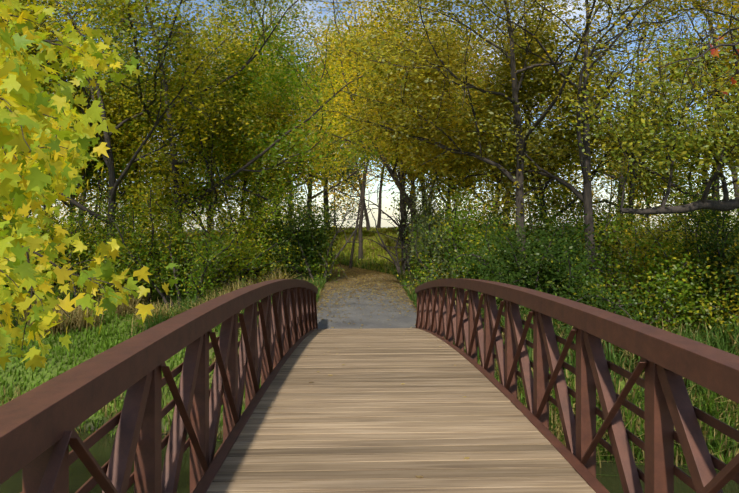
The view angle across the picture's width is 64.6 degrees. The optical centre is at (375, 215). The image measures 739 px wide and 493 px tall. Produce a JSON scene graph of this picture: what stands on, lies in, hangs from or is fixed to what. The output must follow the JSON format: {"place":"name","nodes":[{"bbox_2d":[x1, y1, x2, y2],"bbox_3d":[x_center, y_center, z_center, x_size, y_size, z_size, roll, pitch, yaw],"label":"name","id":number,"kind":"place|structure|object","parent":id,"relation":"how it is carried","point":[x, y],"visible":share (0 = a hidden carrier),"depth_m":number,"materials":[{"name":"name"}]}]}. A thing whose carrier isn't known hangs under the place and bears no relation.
{"place":"outdoors","nodes":[
{"label":"outdoors","id":0,"kind":"place"},
{"bbox_2d":[186,230,416,328],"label":"asphalt path","id":1,"kind":"structure","parent":0,"point":[369,319],"depth_m":18.41,"materials":[{"name":"grey asphalt"}]},
{"bbox_2d":[0,225,738,474],"bbox_3d":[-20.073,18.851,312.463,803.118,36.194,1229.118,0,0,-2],"label":"terrain","id":2,"kind":"structure","parent":0,"point":[53,373],"depth_m":16.11,"materials":[{"name":"green plant"}]},
{"bbox_2d":[2,198,68,304],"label":"bush","id":3,"kind":"object","parent":2,"relation":"on","point":[42,234],"visible":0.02,"depth_m":23.57,"materials":[{"name":"green plant"}]},
{"bbox_2d":[1,2,93,210],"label":"tree","id":4,"kind":"object","parent":2,"relation":"on","point":[46,90],"depth_m":28.03,"materials":[{"name":"green plant"}]},
{"bbox_2d":[9,184,95,218],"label":"tree","id":5,"kind":"object","parent":2,"relation":"on","point":[64,204],"visible":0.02,"depth_m":103.51,"materials":[{"name":"green plant"}]},
{"bbox_2d":[6,11,148,215],"bbox_3d":[-17.190,-3.857,27.125,12.212,14.792,13.452,0,0,-2],"label":"tree","id":6,"kind":"object","parent":2,"relation":"on","point":[89,183],"visible":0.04,"depth_m":29.05,"materials":[{"name":"green plant"}]},
{"bbox_2d":[12,0,143,150],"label":"tree","id":7,"kind":"object","parent":2,"relation":"on","point":[85,39],"visible":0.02,"depth_m":25.91,"materials":[{"name":"green plant"}]},
{"bbox_2d":[14,0,164,222],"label":"tree","id":8,"kind":"object","parent":2,"relation":"on","point":[97,173],"visible":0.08,"depth_m":27.28,"materials":[{"name":"green plant"}]},
{"bbox_2d":[0,0,179,371],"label":"maple tree","id":9,"kind":"object","parent":2,"relation":"on","point":[19,88],"depth_m":5.49,"materials":[{"name":"plant"}]},
{"bbox_2d":[5,164,189,290],"bbox_3d":[-12.364,0.457,24.565,8.094,6.544,7.879,0,0,-2],"label":"bush","id":10,"kind":"object","parent":2,"relation":"on","point":[86,219],"visible":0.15,"depth_m":25.55,"materials":[{"name":"green plant"}]},
{"bbox_2d":[7,1,201,234],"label":"tree","id":11,"kind":"object","parent":2,"relation":"on","point":[110,111],"visible":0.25,"depth_m":26.59,"materials":[{"name":"green plant"}]},
{"bbox_2d":[36,186,178,306],"bbox_3d":[-10.986,1.232,25.093,6.406,5.035,8.005,0,0,-2],"label":"bush","id":12,"kind":"object","parent":2,"relation":"on","point":[71,258],"visible":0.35,"depth_m":23.45,"materials":[{"name":"green plant"}]},
{"bbox_2d":[29,0,189,227],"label":"tree","id":13,"kind":"object","parent":2,"relation":"on","point":[84,197],"depth_m":43.36,"materials":[{"name":"green plant"}]},
{"bbox_2d":[29,168,196,302],"bbox_3d":[-11.069,1.042,24.367,7.588,6.232,6.597,0,0,-2],"label":"bush","id":14,"kind":"object","parent":2,"relation":"on","point":[170,226],"visible":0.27,"depth_m":23.84,"materials":[{"name":"green plant"}]},
{"bbox_2d":[1,0,233,252],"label":"tree","id":15,"kind":"object","parent":2,"relation":"on","point":[109,20],"visible":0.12,"depth_m":27.97,"materials":[{"name":"green plant"}]},
{"bbox_2d":[88,93,158,232],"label":"tree","id":16,"kind":"object","parent":2,"relation":"on","point":[130,172],"depth_m":71.56,"materials":[{"name":"green plant"}]},
{"bbox_2d":[0,0,286,288],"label":"tree","id":17,"kind":"object","parent":2,"relation":"on","point":[113,182],"visible":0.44,"depth_m":21.45,"materials":[{"name":"green plant"}]},
{"bbox_2d":[32,0,287,285],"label":"tree","id":18,"kind":"object","parent":2,"relation":"on","point":[137,168],"visible":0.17,"depth_m":28.70,"materials":[{"name":"green plant"}]},
{"bbox_2d":[133,149,224,229],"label":"tree","id":19,"kind":"object","parent":2,"relation":"on","point":[211,195],"depth_m":86.11,"materials":[{"name":"green plant"}]},
{"bbox_2d":[82,179,303,309],"bbox_3d":[-7.423,1.048,22.821,7.771,5.464,6.522,0,0,24],"label":"bush","id":20,"kind":"object","parent":2,"relation":"on","point":[204,274],"visible":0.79,"depth_m":23.08,"materials":[{"name":"green plant"}]},
{"bbox_2d":[92,0,309,272],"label":"tree","id":21,"kind":"object","parent":2,"relation":"on","point":[168,185],"visible":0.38,"depth_m":27.69,"materials":[{"name":"green plant"}]},
{"bbox_2d":[80,16,325,245],"bbox_3d":[-9.418,-4.685,36.076,13.725,14.457,16.123,0,0,-2],"label":"tree","id":22,"kind":"object","parent":2,"relation":"on","point":[259,179],"visible":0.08,"depth_m":35.93,"materials":[{"name":"green plant"}]},
{"bbox_2d":[101,0,345,232],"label":"tree","id":23,"kind":"object","parent":2,"relation":"on","point":[195,57],"depth_m":49.71,"materials":[{"name":"green plant"}]},
{"bbox_2d":[102,0,353,220],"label":"tree","id":24,"kind":"object","parent":2,"relation":"on","point":[223,89],"visible":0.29,"depth_m":28.58,"materials":[{"name":"green plant"}]},
{"bbox_2d":[18,0,450,286],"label":"tree","id":25,"kind":"object","parent":2,"relation":"on","point":[174,162],"visible":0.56,"depth_m":23.60,"materials":[{"name":"green plant"}]},
{"bbox_2d":[163,142,311,289],"bbox_3d":[-5.606,0.091,26.043,6.421,6.758,7.610,0,0,-2],"label":"bush","id":26,"kind":"object","parent":2,"relation":"on","point":[250,233],"visible":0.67,"depth_m":24.45,"materials":[{"name":"green plant"}]},
{"bbox_2d":[197,148,303,225],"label":"tree","id":27,"kind":"object","parent":2,"relation":"on","point":[241,190],"visible":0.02,"depth_m":92.63,"materials":[{"name":"green plant"}]},
{"bbox_2d":[103,0,411,229],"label":"tree","id":28,"kind":"object","parent":2,"relation":"on","point":[271,14],"visible":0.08,"depth_m":38.37,"materials":[{"name":"green plant"}]},
{"bbox_2d":[179,7,349,221],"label":"tree","id":29,"kind":"object","parent":2,"relation":"on","point":[284,76],"depth_m":63.75,"materials":[{"name":"green plant"}]},
{"bbox_2d":[202,170,347,281],"bbox_3d":[-4.731,0.547,26.987,6.905,5.825,6.644,0,0,-2],"label":"bush","id":30,"kind":"object","parent":2,"relation":"on","point":[299,259],"visible":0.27,"depth_m":26.48,"materials":[{"name":"green plant"}]},
{"bbox_2d":[241,193,316,258],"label":"bush","id":31,"kind":"object","parent":2,"relation":"on","point":[286,217],"visible":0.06,"depth_m":32.45,"materials":[{"name":"green plant"}]},
{"bbox_2d":[187,0,391,230],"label":"tree","id":32,"kind":"object","parent":2,"relation":"on","point":[326,198],"depth_m":44.96,"materials":[{"name":"green plant"}]},
{"bbox_2d":[200,5,381,217],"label":"tree","id":33,"kind":"object","parent":2,"relation":"on","point":[284,96],"visible":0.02,"depth_m":48.68,"materials":[{"name":"green plant"}]},
{"bbox_2d":[244,169,368,282],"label":"bush","id":34,"kind":"object","parent":2,"relation":"on","point":[309,240],"visible":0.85,"depth_m":25.71,"materials":[{"name":"green plant"}]},
{"bbox_2d":[165,231,453,385],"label":"fallen leaves","id":35,"kind":"object","parent":2,"relation":"on","point":[351,273],"visible":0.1,"depth_m":25.55,"materials":[{"name":"brown plant"}]},
{"bbox_2d":[194,1,465,227],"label":"tree","id":36,"kind":"object","parent":2,"relation":"on","point":[285,70],"visible":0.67,"depth_m":27.87,"materials":[{"name":"green plant"}]},
{"bbox_2d":[270,136,390,226],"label":"tree","id":37,"kind":"object","parent":2,"relation":"on","point":[337,193],"visible":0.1,"depth_m":100.72,"materials":[{"name":"green plant"}]},
{"bbox_2d":[282,2,384,229],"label":"tree","id":38,"kind":"object","parent":2,"relation":"on","point":[367,223],"visible":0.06,"depth_m":46.85,"materials":[{"name":"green plant"}]},
{"bbox_2d":[0,278,738,492],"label":"bridge truss","id":39,"kind":"object","parent":2,"relation":"on","point":[39,424],"visible":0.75,"depth_m":3.72,"materials":[{"name":"brown metal"}]},
{"bbox_2d":[206,328,595,492],"bbox_3d":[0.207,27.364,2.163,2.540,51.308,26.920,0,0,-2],"label":"bridge deck","id":40,"kind":"structure","parent":39,"relation":"attached to","point":[363,419],"depth_m":4.80,"materials":[{"name":"brown wood"}]},
{"bbox_2d":[268,329,468,477],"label":"fallen leaves","id":41,"kind":"object","parent":40,"relation":"on","point":[419,476],"visible":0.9,"depth_m":6.12,"materials":[{"name":"brown plant"}]},
{"bbox_2d":[295,146,444,232],"bbox_3d":[0.216,-3.852,38.775,12.044,12.345,9.952,0,0,-2],"label":"tree","id":42,"kind":"object","parent":2,"relation":"on","point":[347,172],"visible":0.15,"depth_m":38.57,"materials":[{"name":"green plant"}]},
{"bbox_2d":[263,23,480,267],"bbox_3d":[-0.479,-3.942,31.284,11.460,14.050,9.327,0,0,-15],"label":"tree","id":43,"kind":"object","parent":2,"relation":"on","point":[317,170],"visible":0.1,"depth_m":30.32,"materials":[{"name":"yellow plant"}]},
{"bbox_2d":[222,0,548,259],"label":"tree","id":44,"kind":"object","parent":2,"relation":"on","point":[384,159],"visible":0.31,"depth_m":26.63,"materials":[{"name":"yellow plant"}]},
{"bbox_2d":[297,0,482,259],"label":"tree","id":45,"kind":"object","parent":2,"relation":"on","point":[360,252],"visible":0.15,"depth_m":31.40,"materials":[{"name":"green plant"}]},
{"bbox_2d":[261,0,544,264],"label":"tree","id":46,"kind":"object","parent":2,"relation":"on","point":[383,137],"visible":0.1,"depth_m":27.34,"materials":[{"name":"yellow plant"}]},
{"bbox_2d":[300,3,510,219],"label":"tree","id":47,"kind":"object","parent":2,"relation":"on","point":[413,188],"depth_m":42.52,"materials":[{"name":"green plant"}]},
{"bbox_2d":[361,1,460,228],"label":"tree","id":48,"kind":"object","parent":2,"relation":"on","point":[379,212],"depth_m":47.22,"materials":[{"name":"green plant"}]},
{"bbox_2d":[380,194,444,246],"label":"bush","id":49,"kind":"object","parent":2,"relation":"on","point":[397,220],"visible":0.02,"depth_m":37.65,"materials":[{"name":"green plant"}]},
{"bbox_2d":[368,173,481,277],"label":"bush","id":50,"kind":"object","parent":2,"relation":"on","point":[405,262],"visible":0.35,"depth_m":28.04,"materials":[{"name":"green plant"}]},
{"bbox_2d":[385,165,489,222],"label":"tree","id":51,"kind":"object","parent":2,"relation":"on","point":[398,204],"visible":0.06,"depth_m":84.52,"materials":[{"name":"green plant"}]},
{"bbox_2d":[382,48,498,210],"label":"tree","id":52,"kind":"object","parent":2,"relation":"on","point":[439,169],"depth_m":56.07,"materials":[{"name":"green plant"}]},
{"bbox_2d":[391,172,493,295],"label":"bush","id":53,"kind":"object","parent":2,"relation":"on","point":[435,249],"visible":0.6,"depth_m":23.43,"materials":[{"name":"green plant"}]},
{"bbox_2d":[323,0,574,210],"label":"tree","id":54,"kind":"object","parent":2,"relation":"on","point":[432,12],"visible":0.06,"depth_m":40.20,"materials":[{"name":"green plant"}]},
{"bbox_2d":[347,34,551,231],"bbox_3d":[4.661,-4.032,34.902,13.927,13.935,8.794,0,0,-34],"label":"tree","id":55,"kind":"object","parent":2,"relation":"on","point":[449,191],"visible":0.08,"depth_m":33.80,"materials":[{"name":"green plant"}]},
{"bbox_2d":[393,181,527,289],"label":"bush","id":56,"kind":"object","parent":2,"relation":"on","point":[457,230],"visible":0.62,"depth_m":21.18,"materials":[{"name":"green plant"}]},
{"bbox_2d":[428,130,492,208],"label":"tree","id":57,"kind":"object","parent":2,"relation":"on","point":[455,185],"visible":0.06,"depth_m":85.10,"materials":[{"name":"green plant"}]},
{"bbox_2d":[421,196,513,253],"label":"bush","id":58,"kind":"object","parent":2,"relation":"on","point":[467,219],"visible":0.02,"depth_m":29.10,"materials":[{"name":"green plant"}]},
{"bbox_2d":[261,0,738,264],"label":"tree","id":59,"kind":"object","parent":2,"relation":"on","point":[519,191],"visible":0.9,"depth_m":21.66,"materials":[{"name":"green plant"}]},
{"bbox_2d":[462,182,571,271],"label":"bush","id":60,"kind":"object","parent":2,"relation":"on","point":[512,220],"visible":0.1,"depth_m":26.56,"materials":[{"name":"green plant"}]},
{"bbox_2d":[381,0,657,249],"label":"tree","id":61,"kind":"object","parent":2,"relation":"on","point":[446,89],"visible":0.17,"depth_m":27.17,"materials":[{"name":"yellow plant"}]},
{"bbox_2d":[480,118,581,224],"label":"tree","id":62,"kind":"object","parent":2,"relation":"on","point":[555,180],"visible":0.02,"depth_m":95.26,"materials":[{"name":"green plant"}]},
{"bbox_2d":[440,0,627,223],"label":"tree","id":63,"kind":"object","parent":2,"relation":"on","point":[542,79],"visible":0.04,"depth_m":39.43,"materials":[{"name":"green plant"}]},
{"bbox_2d":[432,193,642,309],"bbox_3d":[5.042,1.415,18.546,6.815,4.311,5.664,0,0,-2],"label":"bush","id":64,"kind":"object","parent":2,"relation":"on","point":[493,270],"visible":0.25,"depth_m":18.36,"materials":[{"name":"green plant"}]},
{"bbox_2d":[399,0,724,290],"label":"tree","id":65,"kind":"object","parent":2,"relation":"on","point":[585,198],"visible":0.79,"depth_m":20.20,"materials":[{"name":"green plant"}]},
{"bbox_2d":[424,0,699,243],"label":"tree","id":66,"kind":"object","parent":2,"relation":"on","point":[540,129],"visible":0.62,"depth_m":24.28,"materials":[{"name":"green plant"}]},
{"bbox_2d":[509,177,651,282],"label":"bush","id":67,"kind":"object","parent":2,"relation":"on","point":[606,226],"visible":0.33,"depth_m":24.73,"materials":[{"name":"green plant"}]},
{"bbox_2d":[480,200,685,331],"bbox_3d":[5.432,1.669,17.345,5.176,4.358,7.979,0,0,-2],"label":"bush","id":68,"kind":"object","parent":2,"relation":"on","point":[547,285],"visible":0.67,"depth_m":17.34,"materials":[{"name":"green plant"}]},
{"bbox_2d":[483,0,738,219],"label":"tree","id":69,"kind":"object","parent":2,"relation":"on","point":[710,28],"visible":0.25,"depth_m":24.77,"materials":[{"name":"green plant"}]},
{"bbox_2d":[565,119,659,224],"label":"tree","id":70,"kind":"object","parent":2,"relation":"on","point":[610,186],"depth_m":107.13,"materials":[{"name":"green plant"}]},
{"bbox_2d":[508,0,737,283],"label":"tree","id":71,"kind":"object","parent":2,"relation":"on","point":[631,185],"visible":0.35,"depth_m":26.79,"materials":[{"name":"green plant"}]},
{"bbox_2d":[547,185,707,284],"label":"bush","id":72,"kind":"object","parent":2,"relation":"on","point":[617,243],"visible":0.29,"depth_m":25.41,"materials":[{"name":"green plant"}]},
{"bbox_2d":[520,0,738,214],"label":"old willow tree","id":73,"kind":"object","parent":2,"relation":"on","point":[722,150],"visible":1,"depth_m":14.59,"materials":[{"name":"green plant"}]},
{"bbox_2d":[526,0,738,228],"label":"tree","id":74,"kind":"object","parent":2,"relation":"on","point":[621,176],"visible":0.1,"depth_m":40.82,"materials":[{"name":"green plant"}]},
{"bbox_2d":[541,201,738,342],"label":"bush","id":75,"kind":"object","parent":2,"relation":"on","point":[669,282],"visible":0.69,"depth_m":16.80,"materials":[{"name":"green plant"}]},
{"bbox_2d":[578,125,704,223],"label":"tree","id":76,"kind":"object","parent":2,"relation":"on","point":[636,173],"visible":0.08,"depth_m":78.05,"materials":[{"name":"green plant"}]},
{"bbox_2d":[602,196,738,334],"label":"bush","id":77,"kind":"object","parent":2,"relation":"on","point":[648,240],"visible":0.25,"depth_m":17.69,"materials":[{"name":"green plant"}]},
{"bbox_2d":[602,0,738,218],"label":"tree","id":78,"kind":"object","parent":2,"relation":"on","point":[710,94],"visible":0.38,"depth_m":25.21,"materials":[{"name":"green plant"}]},
{"bbox_2d":[602,0,738,249],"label":"tree","id":79,"kind":"object","parent":2,"relation":"on","point":[704,170],"visible":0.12,"depth_m":30.53,"materials":[{"name":"green plant"}]},
{"bbox_2d":[612,0,738,212],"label":"tree","id":80,"kind":"object","parent":2,"relation":"on","point":[735,185],"visible":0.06,"depth_m":41.90,"materials":[{"name":"green plant"}]},
{"bbox_2d":[638,167,738,276],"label":"bush","id":81,"kind":"object","parent":2,"relation":"on","point":[695,191],"visible":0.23,"depth_m":23.58,"materials":[{"name":"green plant"}]},
{"bbox_2d":[647,170,738,331],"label":"bush","id":82,"kind":"object","parent":2,"relation":"on","point":[726,244],"visible":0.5,"depth_m":16.89,"materials":[{"name":"green plant"}]},
{"bbox_2d":[650,124,738,226],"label":"tree","id":83,"kind":"object","parent":2,"relation":"on","point":[698,173],"visible":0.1,"depth_m":89.49,"materials":[{"name":"green plant"}]},
{"bbox_2d":[677,211,738,330],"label":"bush","id":84,"kind":"object","parent":2,"relation":"on","point":[736,313],"visible":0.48,"depth_m":16.22,"materials":[{"name":"green plant"}]},
{"bbox_2d":[0,429,738,492],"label":"creek water","id":85,"kind":"structure","parent":0,"point":[607,475],"depth_m":12.02,"materials":[{"name":"green liquid"}]},
{"bbox_2d":[28,0,738,233],"label":"sky","id":86,"kind":"structure","parent":0,"point":[386,202],"materials":[{"name":"white"}]},
{"bbox_2d":[656,27,738,99],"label":"red maple branches","id":87,"kind":"object","parent":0,"point":[719,45],"visible":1,"depth_m":5.66,"materials":[{"name":"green plant"}]},
{"bbox_2d":[640,36,738,94],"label":"leaves","id":88,"kind":"object","parent":87,"relation":"attached to","point":[714,52],"visible":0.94,"depth_m":6.59,"materials":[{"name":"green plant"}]}
]}

